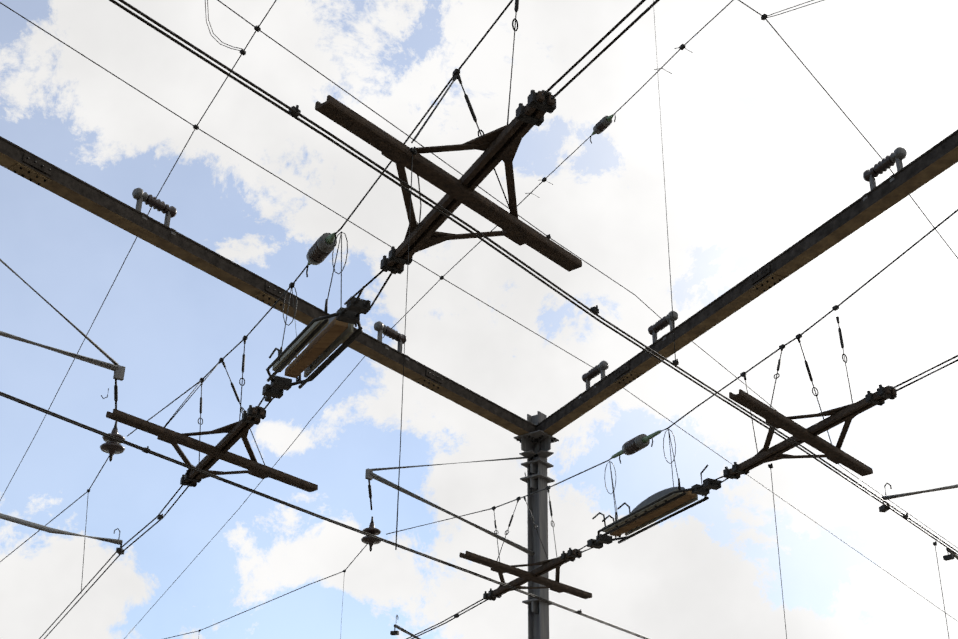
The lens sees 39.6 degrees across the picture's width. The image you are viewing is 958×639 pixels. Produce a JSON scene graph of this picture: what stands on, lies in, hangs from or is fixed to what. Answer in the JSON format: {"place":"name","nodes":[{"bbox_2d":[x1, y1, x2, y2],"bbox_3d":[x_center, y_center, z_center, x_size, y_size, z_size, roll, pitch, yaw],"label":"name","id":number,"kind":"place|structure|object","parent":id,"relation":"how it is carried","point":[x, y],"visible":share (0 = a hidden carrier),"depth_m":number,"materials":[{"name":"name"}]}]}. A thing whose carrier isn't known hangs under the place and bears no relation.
{"place":"outdoors","nodes":[
{"label":"outdoors","id":0,"kind":"place"},
{"bbox_2d":[81,0,852,638],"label":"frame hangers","id":1,"kind":"object","parent":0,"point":[457,76],"visible":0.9,"depth_m":10.26,"materials":[{"name":"metal"}]},
{"bbox_2d":[106,405,317,491],"bbox_3d":[-2.043,1.026,10.458,1.159,0.100,1.798,-3,-28,8],"label":"crossing frame","id":2,"kind":"object","parent":1,"relation":"attached to","point":[238,430],"visible":0.96,"depth_m":10.34,"materials":[{"name":"metal"}]},
{"bbox_2d":[315,90,581,273],"bbox_3d":[-0.095,-0.699,7.058,1.179,0.100,1.768,-3,-27,7],"label":"crossing frame","id":3,"kind":"object","parent":1,"relation":"attached to","point":[498,146],"visible":0.98,"depth_m":6.93,"materials":[{"name":"metal"}]},
{"bbox_2d":[0,0,957,638],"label":"suspension cables","id":4,"kind":"object","parent":1,"relation":"attached to","point":[292,284],"visible":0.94,"depth_m":10.35,"materials":[{"name":"metal"}]},
{"bbox_2d":[0,259,124,408],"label":"cantilever","id":5,"kind":"object","parent":4,"relation":"attached to","point":[117,369],"visible":0.98,"depth_m":14.29,"materials":[{"name":"metal"}]},
{"bbox_2d":[100,421,124,461],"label":"disc insulator","id":6,"kind":"object","parent":4,"relation":"attached to","point":[111,447],"visible":0.92,"depth_m":14.46,"materials":[{"name":"grey ceramic"}]},
{"bbox_2d":[306,232,336,276],"bbox_3d":[-1.082,-0.463,9.122,0.128,0.173,0.551,14,-30,-24],"label":"insulator","id":7,"kind":"object","parent":4,"relation":"attached to","point":[320,250],"visible":0.98,"depth_m":9.06,"materials":[{"name":"ceramic"}]},
{"bbox_2d":[283,232,675,493],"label":"cable loops","id":8,"kind":"object","parent":4,"relation":"attached to","point":[342,270],"visible":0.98,"depth_m":9.53,"materials":[{"name":"metal"}]},
{"bbox_2d":[611,430,660,463],"bbox_3d":[1.414,1.150,12.001,0.128,0.176,0.797,14,-30,-24],"label":"insulator","id":9,"kind":"object","parent":4,"relation":"attached to","point":[636,444],"visible":1,"depth_m":11.94,"materials":[{"name":"ceramic"}]},
{"bbox_2d":[459,548,591,600],"bbox_3d":[0.502,2.555,13.358,1.158,0.100,1.697,-3,-28,8],"label":"crossing frame","id":10,"kind":"object","parent":1,"relation":"hanging from","point":[523,576],"visible":0.98,"depth_m":13.26,"materials":[{"name":"metal"}]},
{"bbox_2d":[395,0,948,638],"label":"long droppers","id":11,"kind":"object","parent":1,"relation":"hanging from","point":[675,360],"visible":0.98,"depth_m":8.52,"materials":[{"name":"metal"}]},
{"bbox_2d":[723,384,896,478],"bbox_3d":[2.445,0.852,10.001,1.176,0.100,1.757,-3,-28,8],"label":"crossing frame","id":12,"kind":"object","parent":1,"relation":"attached to","point":[846,414],"visible":0.96,"depth_m":9.90,"materials":[{"name":"metal"}]},
{"bbox_2d":[0,0,957,638],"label":"contact wires","id":13,"kind":"object","parent":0,"point":[296,112],"visible":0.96,"depth_m":8.58,"materials":[{"name":"black metal"}]},
{"bbox_2d":[0,513,123,554],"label":"steady arm","id":14,"kind":"object","parent":13,"relation":"attached to","point":[38,526],"visible":0.98,"depth_m":12.82},
{"bbox_2d":[262,232,370,398],"bbox_3d":[-1.086,-0.124,8.908,0.341,0.829,1.641,14,-30,-25],"label":"section insulator","id":15,"kind":"object","parent":13,"relation":"attached to","point":[323,338],"visible":0.96,"depth_m":8.70,"materials":[{"name":"metal"}]},
{"bbox_2d":[390,615,420,638],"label":"steady arm","id":16,"kind":"object","parent":13,"relation":"attached to","point":[394,632],"visible":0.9,"depth_m":15.48,"materials":[{"name":"metal"}]},
{"bbox_2d":[587,429,721,548],"bbox_3d":[1.492,1.415,11.730,0.341,0.740,1.977,14,-30,-24],"label":"section insulator","id":17,"kind":"object","parent":13,"relation":"attached to","point":[656,507],"visible":0.98,"depth_m":11.55,"materials":[{"name":"metal"}]},
{"bbox_2d":[879,483,957,511],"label":"steady arm","id":18,"kind":"object","parent":13,"relation":"attached to","point":[883,508],"visible":0.85,"depth_m":11.05},
{"bbox_2d":[0,0,957,638],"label":"catenary wires","id":19,"kind":"object","parent":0,"point":[258,28],"visible":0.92,"depth_m":14.90,"materials":[{"name":"metal"}]},
{"bbox_2d":[590,114,615,143],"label":"insulator","id":20,"kind":"object","parent":19,"relation":"attached to","point":[602,125],"visible":1,"depth_m":14.02,"materials":[{"name":"ceramic"}]},
{"bbox_2d":[0,0,957,638],"label":"sky","id":21,"kind":"structure","parent":0,"point":[757,155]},
{"bbox_2d":[943,548,957,560],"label":"clamp","id":22,"kind":"object","parent":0,"point":[951,555],"visible":0.85,"depth_m":12.95,"materials":[{"name":"black metal"}]},
{"label":"ground","id":23,"kind":"structure","parent":0,"visible":0},
{"bbox_2d":[514,411,558,638],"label":"support pole","id":24,"kind":"object","parent":23,"relation":"on","point":[536,445],"visible":0.98,"depth_m":20.06,"materials":[{"name":"metal"}]},
{"bbox_2d":[0,136,535,435],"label":"portal beam","id":25,"kind":"structure","parent":24,"relation":"on","point":[32,167],"depth_m":15.90,"materials":[{"name":"metal"}]},
{"bbox_2d":[132,188,176,235],"bbox_3d":[-3.771,-1.218,15.398,0.290,0.443,0.590,-19,-33,33],"label":"insulator","id":26,"kind":"object","parent":25,"relation":"on","point":[150,200],"visible":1,"depth_m":15.40,"materials":[{"name":"ceramic"}]},
{"bbox_2d":[374,321,408,360],"bbox_3d":[-1.226,0.321,18.317,0.290,0.443,0.590,-19,-33,33],"label":"insulator","id":27,"kind":"object","parent":25,"relation":"on","point":[387,331],"visible":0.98,"depth_m":18.32,"materials":[{"name":"ceramic"}]},
{"bbox_2d":[365,456,534,555],"bbox_3d":[-0.400,2.219,18.733,0.279,1.765,3.709,-19,-33,33],"label":"cantilever arm","id":28,"kind":"object","parent":24,"relation":"attached to","point":[370,475],"visible":1,"depth_m":18.02,"materials":[{"name":"metal"}]},
{"bbox_2d":[361,516,380,551],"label":"insulator","id":29,"kind":"object","parent":28,"relation":"hanging from","point":[372,530],"visible":0.81,"depth_m":17.26,"materials":[{"name":"grey ceramic"}]},
{"bbox_2d":[536,129,957,435],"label":"portal beam","id":30,"kind":"structure","parent":24,"relation":"attached to","point":[940,157],"depth_m":15.82,"materials":[{"name":"metal"}]},
{"bbox_2d":[579,361,608,398],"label":"insulator","id":31,"kind":"object","parent":30,"relation":"on","point":[601,367],"visible":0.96,"depth_m":19.37,"materials":[{"name":"ceramic"}]},
{"bbox_2d":[645,311,677,352],"bbox_3d":[2.491,0.188,17.960,0.290,0.443,0.590,14,-30,-23],"label":"insulator","id":32,"kind":"object","parent":30,"relation":"on","point":[660,325],"visible":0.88,"depth_m":17.97,"materials":[{"name":"ceramic"}]},
{"bbox_2d":[863,147,906,200],"bbox_3d":[4.444,-1.559,14.518,0.290,0.443,0.590,14,-30,-23],"label":"insulator","id":33,"kind":"object","parent":30,"relation":"on","point":[897,156],"visible":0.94,"depth_m":14.53,"materials":[{"name":"ceramic"}]}
]}

